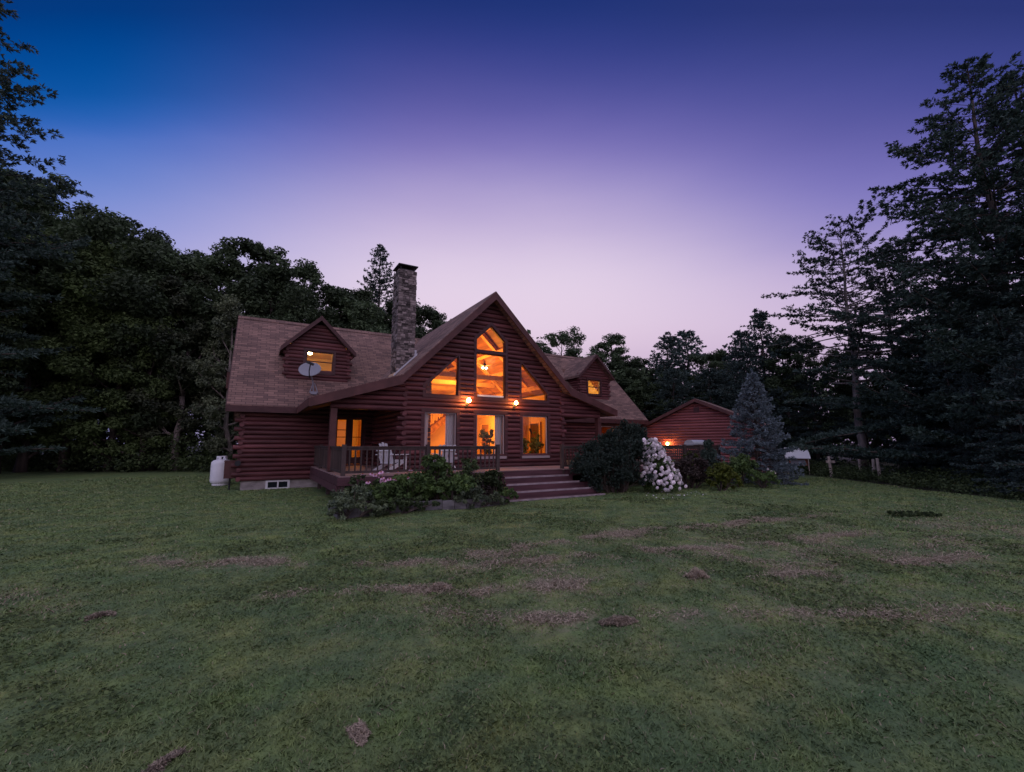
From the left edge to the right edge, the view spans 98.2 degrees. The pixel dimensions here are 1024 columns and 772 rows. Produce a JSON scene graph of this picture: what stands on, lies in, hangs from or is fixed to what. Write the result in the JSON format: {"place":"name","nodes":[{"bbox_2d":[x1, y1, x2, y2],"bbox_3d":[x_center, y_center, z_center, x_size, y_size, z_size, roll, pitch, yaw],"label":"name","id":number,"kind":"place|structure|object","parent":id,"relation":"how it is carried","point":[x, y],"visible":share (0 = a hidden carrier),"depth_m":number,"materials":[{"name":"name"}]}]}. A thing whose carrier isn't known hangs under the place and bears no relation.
{"place":"outdoors","nodes":[
{"label":"outdoors","id":0,"kind":"place"},
{"bbox_2d":[0,445,1023,771],"bbox_3d":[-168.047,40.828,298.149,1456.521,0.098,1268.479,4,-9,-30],"label":"lawn","id":1,"kind":"structure","parent":0,"point":[36,477],"depth_m":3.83,"materials":[{"name":"green plant"}]},
{"bbox_2d":[0,247,69,445],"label":"oak","id":2,"kind":"object","parent":1,"relation":"on","point":[50,281],"visible":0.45,"depth_m":25.82,"materials":[{"name":"green plant"}]},
{"bbox_2d":[0,301,91,473],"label":"maple","id":3,"kind":"object","parent":1,"relation":"on","point":[49,312],"visible":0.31,"depth_m":26.70,"materials":[{"name":"green plant"}]},
{"bbox_2d":[0,0,106,455],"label":"pine","id":4,"kind":"object","parent":1,"relation":"on","point":[25,406],"visible":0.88,"depth_m":24.47,"materials":[{"name":"green plant"}]},
{"bbox_2d":[0,228,107,472],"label":"maple","id":5,"kind":"object","parent":1,"relation":"on","point":[21,465],"visible":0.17,"depth_m":27.52,"materials":[{"name":"green plant"}]},
{"bbox_2d":[0,165,125,394],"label":"oak","id":6,"kind":"object","parent":1,"relation":"on","point":[66,231],"visible":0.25,"depth_m":29.41,"materials":[{"name":"green plant"}]},
{"bbox_2d":[1,171,135,462],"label":"oak","id":7,"kind":"object","parent":1,"relation":"on","point":[59,204],"visible":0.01,"depth_m":34.13,"materials":[{"name":"green plant"}]},
{"bbox_2d":[15,239,137,471],"bbox_3d":[-28.106,-2.196,29.009,5.810,15.762,7.262,1,-7,-5],"label":"maple","id":8,"kind":"object","parent":1,"relation":"on","point":[100,262],"visible":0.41,"depth_m":28.37,"materials":[{"name":"green plant"}]},
{"bbox_2d":[14,200,171,467],"bbox_3d":[-30.980,-3.710,33.730,9.911,20.002,14.195,5,-9,-34],"label":"oak","id":9,"kind":"object","parent":1,"relation":"on","point":[123,222],"visible":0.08,"depth_m":31.97,"materials":[{"name":"green plant"}]},
{"bbox_2d":[30,279,208,470],"bbox_3d":[-25.547,-1.077,29.591,9.002,13.643,8.387,4,-8,-26],"label":"maple","id":10,"kind":"object","parent":1,"relation":"on","point":[84,433],"visible":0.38,"depth_m":27.32,"materials":[{"name":"green plant"}]},
{"bbox_2d":[88,226,194,459],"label":"oak","id":11,"kind":"object","parent":1,"relation":"on","point":[158,241],"visible":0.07,"depth_m":33.34,"materials":[{"name":"green plant"}]},
{"bbox_2d":[99,294,191,470],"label":"maple","id":12,"kind":"object","parent":1,"relation":"on","point":[112,395],"visible":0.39,"depth_m":28.41,"materials":[{"name":"green plant"}]},
{"bbox_2d":[79,236,235,470],"bbox_3d":[-23.846,-2.195,31.179,8.964,16.336,10.490,-6,-9,37],"label":"oak","id":13,"kind":"object","parent":1,"relation":"on","point":[127,285],"visible":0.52,"depth_m":28.72,"materials":[{"name":"green plant"}]},
{"bbox_2d":[141,745,187,771],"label":"clipping heap","id":14,"kind":"object","parent":1,"relation":"on","point":[160,764],"visible":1,"depth_m":2.39,"materials":[{"name":"plant"}]},
{"bbox_2d":[107,248,226,467],"bbox_3d":[-24.256,-2.214,33.358,7.888,16.864,11.298,-2,-8,17],"label":"oak","id":15,"kind":"object","parent":1,"relation":"on","point":[194,255],"visible":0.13,"depth_m":31.55,"materials":[{"name":"green plant"}]},
{"bbox_2d":[123,271,227,469],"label":"birch","id":16,"kind":"object","parent":1,"relation":"on","point":[184,421],"visible":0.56,"depth_m":29.65,"materials":[{"name":"green plant"}]},
{"bbox_2d":[184,242,250,455],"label":"oak","id":17,"kind":"object","parent":1,"relation":"on","point":[226,276],"visible":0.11,"depth_m":34.32,"materials":[{"name":"green plant"}]},
{"bbox_2d":[210,456,228,485],"bbox_3d":[-12.311,3.594,18.757,0.760,1.250,0.760,4,-9,-30],"label":"propane tank","id":18,"kind":"object","parent":1,"relation":"on","point":[216,472],"visible":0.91,"depth_m":18.43,"materials":[{"name":"metal"}]},
{"bbox_2d":[187,293,259,459],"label":"birch","id":19,"kind":"object","parent":1,"relation":"on","point":[215,412],"visible":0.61,"depth_m":28.78,"materials":[{"name":"green plant"}]},
{"bbox_2d":[145,236,309,427],"bbox_3d":[-21.156,-2.602,34.854,9.752,18.151,11.412,-2,-8,17],"label":"oak","id":20,"kind":"object","parent":1,"relation":"on","point":[259,253],"visible":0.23,"depth_m":33.63,"materials":[{"name":"green plant"}]},
{"bbox_2d":[210,267,321,442],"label":"oak","id":21,"kind":"object","parent":1,"relation":"on","point":[291,296],"visible":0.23,"depth_m":32.02,"materials":[{"name":"green plant"}]},
{"bbox_2d":[261,306,299,321],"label":"tree","id":22,"kind":"object","parent":1,"relation":"on","point":[283,313],"visible":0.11,"depth_m":31.73,"materials":[{"name":"green plant"}]},
{"bbox_2d":[250,257,343,319],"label":"oak","id":23,"kind":"object","parent":1,"relation":"on","point":[306,270],"visible":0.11,"depth_m":37.07,"materials":[{"name":"green plant"}]},
{"bbox_2d":[265,280,369,327],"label":"oak","id":24,"kind":"object","parent":1,"relation":"on","point":[330,298],"visible":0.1,"depth_m":36.31,"materials":[{"name":"green plant"}]},
{"bbox_2d":[297,283,383,324],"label":"oak","id":25,"kind":"object","parent":1,"relation":"on","point":[339,293],"visible":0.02,"depth_m":37.85,"materials":[{"name":"green plant"}]},
{"bbox_2d":[326,484,387,519],"bbox_3d":[-3.628,2.693,10.377,1.387,0.791,1.282,4,-9,-30],"label":"bed plant","id":26,"kind":"object","parent":1,"relation":"on","point":[344,500],"visible":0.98,"depth_m":10.16,"materials":[{"name":"green plant"}]},
{"bbox_2d":[346,718,370,746],"bbox_3d":[-0.908,2.047,2.630,0.134,0.057,0.256,5,-9,-36],"label":"clipping heap","id":27,"kind":"object","parent":1,"relation":"on","point":[360,733],"visible":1,"depth_m":2.61,"materials":[{"name":"plant"}]},
{"bbox_2d":[326,296,391,333],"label":"oak","id":28,"kind":"object","parent":1,"relation":"on","point":[366,312],"visible":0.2,"depth_m":32.81,"materials":[{"name":"green plant"}]},
{"bbox_2d":[356,243,394,319],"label":"pine","id":29,"kind":"object","parent":1,"relation":"on","point":[371,284],"visible":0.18,"depth_m":41.36,"materials":[{"name":"green plant"}]},
{"bbox_2d":[373,298,419,333],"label":"oak","id":30,"kind":"object","parent":1,"relation":"on","point":[388,315],"visible":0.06,"depth_m":36.91,"materials":[{"name":"green plant"}]},
{"bbox_2d":[328,496,505,519],"bbox_3d":[-2.430,3.192,12.058,4.632,0.274,1.826,4,-9,-30],"label":"bed edging","id":31,"kind":"object","parent":1,"relation":"on","point":[444,505],"visible":0.48,"depth_m":11.70,"materials":[{"name":"grey stone"}]},
{"bbox_2d":[415,298,441,338],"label":"oak","id":32,"kind":"object","parent":1,"relation":"on","point":[422,317],"visible":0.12,"depth_m":38.71,"materials":[{"name":"green plant"}]},
{"bbox_2d":[355,494,506,503],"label":"garden soil","id":33,"kind":"structure","parent":1,"relation":"on","point":[429,499],"depth_m":12.60,"materials":[{"name":"brown soil"}]},
{"bbox_2d":[366,481,394,505],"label":"bed plant","id":34,"kind":"object","parent":33,"relation":"on","point":[377,493],"visible":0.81,"depth_m":11.04,"materials":[{"name":"green plant"}]},
{"bbox_2d":[362,469,413,501],"bbox_3d":[-3.278,2.753,11.930,1.528,0.966,1.126,4,-9,-30],"label":"coneflower","id":35,"kind":"object","parent":33,"relation":"on","point":[378,480],"visible":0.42,"depth_m":11.77,"materials":[{"name":"pink plant"}]},
{"bbox_2d":[370,495,440,516],"bbox_3d":[-2.712,2.974,11.092,1.806,0.522,1.119,4,-9,-30],"label":"bed plant","id":36,"kind":"object","parent":33,"relation":"on","point":[403,504],"visible":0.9,"depth_m":10.92,"materials":[{"name":"green plant"}]},
{"bbox_2d":[385,469,429,500],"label":"bed plant","id":37,"kind":"object","parent":33,"relation":"on","point":[406,483],"visible":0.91,"depth_m":11.79,"materials":[{"name":"green plant"}]},
{"bbox_2d":[415,453,454,499],"bbox_3d":[-2.214,2.630,12.702,1.194,1.406,1.219,4,-9,-30],"label":"bed plant","id":38,"kind":"object","parent":33,"relation":"on","point":[436,471],"visible":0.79,"depth_m":12.57,"materials":[{"name":"green plant"}]},
{"bbox_2d":[425,472,476,499],"bbox_3d":[-1.656,2.843,12.268,1.497,0.878,1.300,-2,-8,16],"label":"bed plant","id":39,"kind":"object","parent":33,"relation":"on","point":[451,485],"visible":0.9,"depth_m":12.09,"materials":[{"name":"green plant"}]},
{"bbox_2d":[453,458,483,485],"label":"bed plant","id":40,"kind":"object","parent":33,"relation":"on","point":[469,467],"visible":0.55,"depth_m":13.04,"materials":[{"name":"green plant"}]},
{"bbox_2d":[453,485,504,508],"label":"bed plant","id":41,"kind":"object","parent":33,"relation":"on","point":[474,495],"visible":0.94,"depth_m":11.92,"materials":[{"name":"green plant"}]},
{"bbox_2d":[479,469,505,493],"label":"bed plant","id":42,"kind":"object","parent":33,"relation":"on","point":[490,477],"visible":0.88,"depth_m":13.66,"materials":[{"name":"green plant"}]},
{"bbox_2d":[225,263,648,492],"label":"log house","id":43,"kind":"structure","parent":1,"relation":"on","point":[392,389],"depth_m":18.06,"materials":[{"name":"wood"}]},
{"bbox_2d":[223,460,240,489],"bbox_3d":[-10.591,3.376,16.744,0.550,1.120,0.970,4,-9,-30],"label":"utility box","id":44,"kind":"object","parent":43,"relation":"attached to","point":[228,470],"visible":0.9,"depth_m":16.66,"materials":[{"name":"metal"}]},
{"bbox_2d":[298,361,320,394],"bbox_3d":[-8.247,-0.353,18.038,0.819,1.308,1.012,4,-9,-30],"label":"satellite dish","id":45,"kind":"object","parent":43,"relation":"attached to","point":[309,369],"visible":1,"depth_m":18.15,"materials":[{"name":"metal"}]},
{"bbox_2d":[336,415,365,464],"bbox_3d":[-6.892,2.324,18.723,1.320,2.180,0.145,4,-9,-30],"label":"french door","id":46,"kind":"structure","parent":43,"relation":"in","point":[349,422],"depth_m":18.79,"materials":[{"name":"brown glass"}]},
{"bbox_2d":[420,408,459,460],"bbox_3d":[-2.623,1.768,16.179,1.500,1.880,0.210,4,-9,-30],"label":"window","id":47,"kind":"structure","parent":43,"relation":"in","point":[456,438],"depth_m":16.30,"materials":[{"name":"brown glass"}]},
{"bbox_2d":[422,353,460,398],"bbox_3d":[-2.608,-0.419,16.500,1.490,1.752,0.165,4,-9,-30],"label":"window","id":48,"kind":"structure","parent":43,"relation":"in","point":[458,380],"depth_m":16.53,"materials":[{"name":"brown glass"}]},
{"bbox_2d":[445,414,453,451],"bbox_3d":[-2.303,1.972,16.580,0.420,2.000,0.070,4,-9,-30],"label":"curtain","id":49,"kind":"object","parent":43,"relation":"hanging from","point":[449,428],"visible":0.38,"depth_m":16.60,"materials":[{"name":"fabric"}]},
{"bbox_2d":[472,410,507,459],"bbox_3d":[-0.844,1.903,17.208,1.500,1.880,0.210,4,-9,-30],"label":"window","id":50,"kind":"structure","parent":43,"relation":"in","point":[479,412],"depth_m":17.32,"materials":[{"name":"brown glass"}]},
{"bbox_2d":[473,322,507,352],"bbox_3d":[-0.855,-1.913,17.728,1.510,1.313,0.165,4,-9,-30],"label":"window","id":51,"kind":"structure","parent":43,"relation":"in","point":[505,345],"depth_m":17.81,"materials":[{"name":"brown glass"}]},
{"bbox_2d":[473,349,507,401],"bbox_3d":[-0.855,-0.394,17.529,1.510,1.970,0.165,4,-9,-30],"label":"window","id":52,"kind":"structure","parent":43,"relation":"in","point":[505,362],"depth_m":17.57,"materials":[{"name":"brown glass"}]},
{"bbox_2d":[494,416,501,453],"bbox_3d":[-0.532,2.107,17.604,0.360,2.000,0.070,4,-9,-30],"label":"curtain","id":53,"kind":"object","parent":43,"relation":"hanging from","point":[498,429],"visible":0.5,"depth_m":17.63,"materials":[{"name":"fabric"}]},
{"bbox_2d":[518,360,549,403],"bbox_3d":[0.899,-0.153,18.529,1.490,1.752,0.165,4,-9,-30],"label":"window","id":54,"kind":"structure","parent":43,"relation":"in","point":[525,368],"depth_m":18.42,"materials":[{"name":"brown glass"}]},
{"bbox_2d":[519,412,550,458],"bbox_3d":[0.936,2.038,18.237,1.500,1.880,0.210,4,-9,-30],"label":"window","id":55,"kind":"structure","parent":43,"relation":"in","point":[525,414],"depth_m":18.27,"materials":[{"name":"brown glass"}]},
{"bbox_2d":[3,320,914,469],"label":"woods","id":56,"kind":"object","parent":1,"relation":"on","point":[195,415],"visible":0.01,"depth_m":33.36,"materials":[{"name":"green plant"}]},
{"bbox_2d":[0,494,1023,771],"bbox_3d":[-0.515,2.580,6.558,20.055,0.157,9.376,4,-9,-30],"label":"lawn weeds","id":57,"kind":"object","parent":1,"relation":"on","point":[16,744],"visible":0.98,"depth_m":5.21,"materials":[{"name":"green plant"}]},
{"bbox_2d":[1,420,1023,499],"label":"undergrowth","id":58,"kind":"object","parent":1,"relation":"on","point":[821,468],"visible":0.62,"depth_m":27.38,"materials":[{"name":"green plant"}]},
{"bbox_2d":[3,512,1023,628],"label":"dry clippings","id":59,"kind":"object","parent":1,"relation":"on","point":[900,560],"visible":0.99,"depth_m":6.45,"materials":[{"name":"plant"}]},
{"bbox_2d":[309,444,720,501],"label":"wooden deck","id":60,"kind":"structure","parent":1,"relation":"on","point":[528,483],"depth_m":14.48,"materials":[{"name":"brown wood"}]},
{"bbox_2d":[373,442,408,472],"bbox_3d":[-3.892,2.290,14.197,0.760,0.983,0.992,-3,-8,25],"label":"adirondack chair","id":61,"kind":"object","parent":60,"relation":"on","point":[386,459],"visible":0.57,"depth_m":14.02,"materials":[{"name":"white paint"}]},
{"bbox_2d":[535,325,605,364],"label":"oak","id":62,"kind":"object","parent":1,"relation":"on","point":[564,338],"visible":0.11,"depth_m":43.68,"materials":[{"name":"green plant"}]},
{"bbox_2d":[564,348,633,388],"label":"oak","id":63,"kind":"object","parent":1,"relation":"on","point":[574,353],"visible":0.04,"depth_m":38.94,"materials":[{"name":"green plant"}]},
{"bbox_2d":[569,418,657,492],"bbox_3d":[3.613,2.486,15.970,3.513,2.755,2.172,2,-8,-17],"label":"yew shrub","id":64,"kind":"object","parent":1,"relation":"on","point":[600,463],"visible":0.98,"depth_m":15.54,"materials":[{"name":"green plant"}]},
{"bbox_2d":[589,333,644,412],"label":"oak","id":65,"kind":"object","parent":1,"relation":"on","point":[615,354],"visible":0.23,"depth_m":42.00,"materials":[{"name":"green plant"}]},
{"bbox_2d":[597,614,638,625],"bbox_3d":[1.017,2.235,4.241,0.392,0.087,0.164,2,-8,-13],"label":"clipping heap","id":66,"kind":"object","parent":1,"relation":"on","point":[622,619],"visible":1,"depth_m":4.22,"materials":[{"name":"plant"}]},
{"bbox_2d":[604,356,682,420],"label":"oak","id":67,"kind":"object","parent":1,"relation":"on","point":[635,364],"visible":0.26,"depth_m":39.18,"materials":[{"name":"green plant"}]},
{"bbox_2d":[619,377,679,424],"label":"oak","id":68,"kind":"object","parent":1,"relation":"on","point":[632,392],"visible":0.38,"depth_m":36.91,"materials":[{"name":"green plant"}]},
{"bbox_2d":[640,438,686,492],"bbox_3d":[5.365,2.861,16.050,1.669,2.014,1.509,2,-8,-17],"label":"hydrangea","id":69,"kind":"object","parent":1,"relation":"on","point":[666,475],"visible":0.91,"depth_m":15.63,"materials":[{"name":"white plant"}]},
{"bbox_2d":[641,368,703,424],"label":"hemlock","id":70,"kind":"object","parent":1,"relation":"on","point":[670,372],"visible":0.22,"depth_m":36.00,"materials":[{"name":"green plant"}]},
{"bbox_2d":[639,331,717,417],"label":"hemlock","id":71,"kind":"object","parent":1,"relation":"on","point":[675,359],"visible":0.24,"depth_m":40.13,"materials":[{"name":"green plant"}]},
{"bbox_2d":[644,330,714,403],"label":"hemlock","id":72,"kind":"object","parent":1,"relation":"on","point":[684,335],"visible":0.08,"depth_m":43.24,"materials":[{"name":"green plant"}]},
{"bbox_2d":[673,451,713,488],"bbox_3d":[7.061,3.307,17.378,2.096,1.492,1.545,10,-12,-52],"label":"plum shrub","id":73,"kind":"object","parent":1,"relation":"on","point":[694,474],"visible":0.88,"depth_m":17.20,"materials":[{"name":"purple plant"}]},
{"bbox_2d":[639,398,776,472],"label":"log garage","id":74,"kind":"structure","parent":1,"relation":"on","point":[695,419],"depth_m":26.11,"materials":[{"name":"wood logs"},{"name":"shingle"}]},
{"bbox_2d":[698,439,719,485],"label":"arborvitae","id":75,"kind":"object","parent":1,"relation":"on","point":[705,453],"visible":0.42,"depth_m":18.47,"materials":[{"name":"green plant"}]},
{"bbox_2d":[665,348,760,403],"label":"oak","id":76,"kind":"object","parent":1,"relation":"on","point":[717,357],"visible":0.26,"depth_m":39.55,"materials":[{"name":"green plant"}]},
{"bbox_2d":[704,462,742,490],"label":"golden shrub","id":77,"kind":"object","parent":1,"relation":"on","point":[722,474],"visible":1,"depth_m":16.19,"materials":[{"name":"green plant"}]},
{"bbox_2d":[685,367,776,451],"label":"hemlock","id":78,"kind":"object","parent":1,"relation":"on","point":[707,373],"visible":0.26,"depth_m":34.98,"materials":[{"name":"green plant"}]},
{"bbox_2d":[719,453,758,486],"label":"leafy shrub","id":79,"kind":"object","parent":1,"relation":"on","point":[740,463],"visible":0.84,"depth_m":17.82,"materials":[{"name":"green plant"}]},
{"bbox_2d":[706,330,794,462],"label":"hemlock","id":80,"kind":"object","parent":1,"relation":"on","point":[740,335],"visible":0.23,"depth_m":34.21,"materials":[{"name":"green plant"}]},
{"bbox_2d":[717,369,809,485],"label":"blue spruce","id":81,"kind":"object","parent":1,"relation":"on","point":[761,414],"visible":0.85,"depth_m":19.78,"materials":[{"name":"green plant"}]},
{"bbox_2d":[745,468,782,487],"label":"flower clump","id":82,"kind":"object","parent":1,"relation":"on","point":[769,476],"visible":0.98,"depth_m":17.39,"materials":[{"name":"green plant"}]},
{"bbox_2d":[747,333,812,444],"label":"oak","id":83,"kind":"object","parent":1,"relation":"on","point":[773,383],"visible":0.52,"depth_m":31.61,"materials":[{"name":"green plant"}]},
{"bbox_2d":[720,308,848,466],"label":"hemlock","id":84,"kind":"object","parent":1,"relation":"on","point":[758,322],"visible":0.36,"depth_m":33.00,"materials":[{"name":"green plant"}]},
{"bbox_2d":[785,449,810,473],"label":"hen coop","id":85,"kind":"structure","parent":1,"relation":"on","point":[802,457],"depth_m":25.95,"materials":[{"name":"paint"}]},
{"bbox_2d":[761,339,859,460],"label":"oak","id":86,"kind":"object","parent":1,"relation":"on","point":[808,362],"visible":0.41,"depth_m":30.29,"materials":[{"name":"green plant"}]},
{"bbox_2d":[781,371,857,468],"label":"hemlock","id":87,"kind":"object","parent":1,"relation":"on","point":[813,414],"visible":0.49,"depth_m":29.74,"materials":[{"name":"green plant"}]},
{"bbox_2d":[759,206,930,468],"bbox_3d":[21.324,-2.799,28.113,10.554,16.686,10.184,-1,-7,5],"label":"open pine","id":88,"kind":"object","parent":1,"relation":"on","point":[854,337],"visible":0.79,"depth_m":27.48,"materials":[{"name":"green plant"}]},
{"bbox_2d":[830,375,894,468],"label":"oak","id":89,"kind":"object","parent":1,"relation":"on","point":[877,441],"visible":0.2,"depth_m":29.13,"materials":[{"name":"green plant"}]},
{"bbox_2d":[818,234,933,449],"bbox_3d":[26.360,-2.155,30.651,8.917,16.052,8.605,-5,-9,35],"label":"open pine","id":90,"kind":"object","parent":1,"relation":"on","point":[882,330],"visible":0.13,"depth_m":30.79,"materials":[{"name":"green plant"}]},
{"bbox_2d":[783,51,1023,463],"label":"pine","id":91,"kind":"object","parent":1,"relation":"on","point":[941,231],"visible":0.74,"depth_m":20.69,"materials":[{"name":"green plant"}]},
{"bbox_2d":[866,316,953,471],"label":"hemlock","id":92,"kind":"object","parent":1,"relation":"on","point":[899,352],"visible":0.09,"depth_m":25.10,"materials":[{"name":"green plant"}]},
{"bbox_2d":[886,510,941,516],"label":"weed clump","id":93,"kind":"object","parent":1,"relation":"on","point":[908,513],"visible":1,"depth_m":10.38,"materials":[{"name":"green plant"}]},
{"bbox_2d":[813,71,1023,468],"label":"pine","id":94,"kind":"object","parent":1,"relation":"on","point":[962,291],"visible":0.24,"depth_m":21.83,"materials":[{"name":"green plant"}]},
{"bbox_2d":[889,257,967,417],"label":"pine","id":95,"kind":"object","parent":1,"relation":"on","point":[932,291],"visible":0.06,"depth_m":24.68,"materials":[{"name":"green plant"}]},
{"bbox_2d":[881,344,979,476],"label":"hemlock","id":96,"kind":"object","parent":1,"relation":"on","point":[931,370],"visible":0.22,"depth_m":20.85,"materials":[{"name":"green plant"}]},
{"bbox_2d":[912,294,991,474],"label":"hemlock","id":97,"kind":"object","parent":1,"relation":"on","point":[940,463],"visible":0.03,"depth_m":21.87,"materials":[{"name":"green plant"}]},
{"bbox_2d":[922,315,1023,478],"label":"hemlock","id":98,"kind":"object","parent":1,"relation":"on","point":[985,381],"visible":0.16,"depth_m":19.13,"materials":[{"name":"green plant"}]},
{"bbox_2d":[939,370,1020,482],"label":"hemlock","id":99,"kind":"object","parent":1,"relation":"on","point":[969,378],"visible":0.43,"depth_m":17.92,"materials":[{"name":"green plant"}]},
{"bbox_2d":[949,356,1023,493],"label":"hemlock","id":100,"kind":"object","parent":1,"relation":"on","point":[1015,436],"visible":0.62,"depth_m":15.63,"materials":[{"name":"green plant"}]},
{"bbox_2d":[952,164,1023,449],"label":"pine","id":101,"kind":"object","parent":1,"relation":"on","point":[1004,225],"visible":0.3,"depth_m":18.64,"materials":[{"name":"green plant"}]},
{"bbox_2d":[955,323,1023,488],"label":"hemlock","id":102,"kind":"object","parent":1,"relation":"on","point":[1021,348],"visible":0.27,"depth_m":16.48,"materials":[{"name":"green plant"}]},
{"bbox_2d":[976,319,1023,488],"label":"hemlock","id":103,"kind":"object","parent":1,"relation":"on","point":[1005,450],"visible":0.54,"depth_m":15.18,"materials":[{"name":"green plant"}]},
{"bbox_2d":[989,321,1023,493],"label":"hemlock","id":104,"kind":"object","parent":1,"relation":"on","point":[1019,417],"visible":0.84,"depth_m":14.04,"materials":[{"name":"green plant"}]},
{"bbox_2d":[0,0,1023,444],"label":"sky","id":105,"kind":"structure","parent":0,"point":[641,171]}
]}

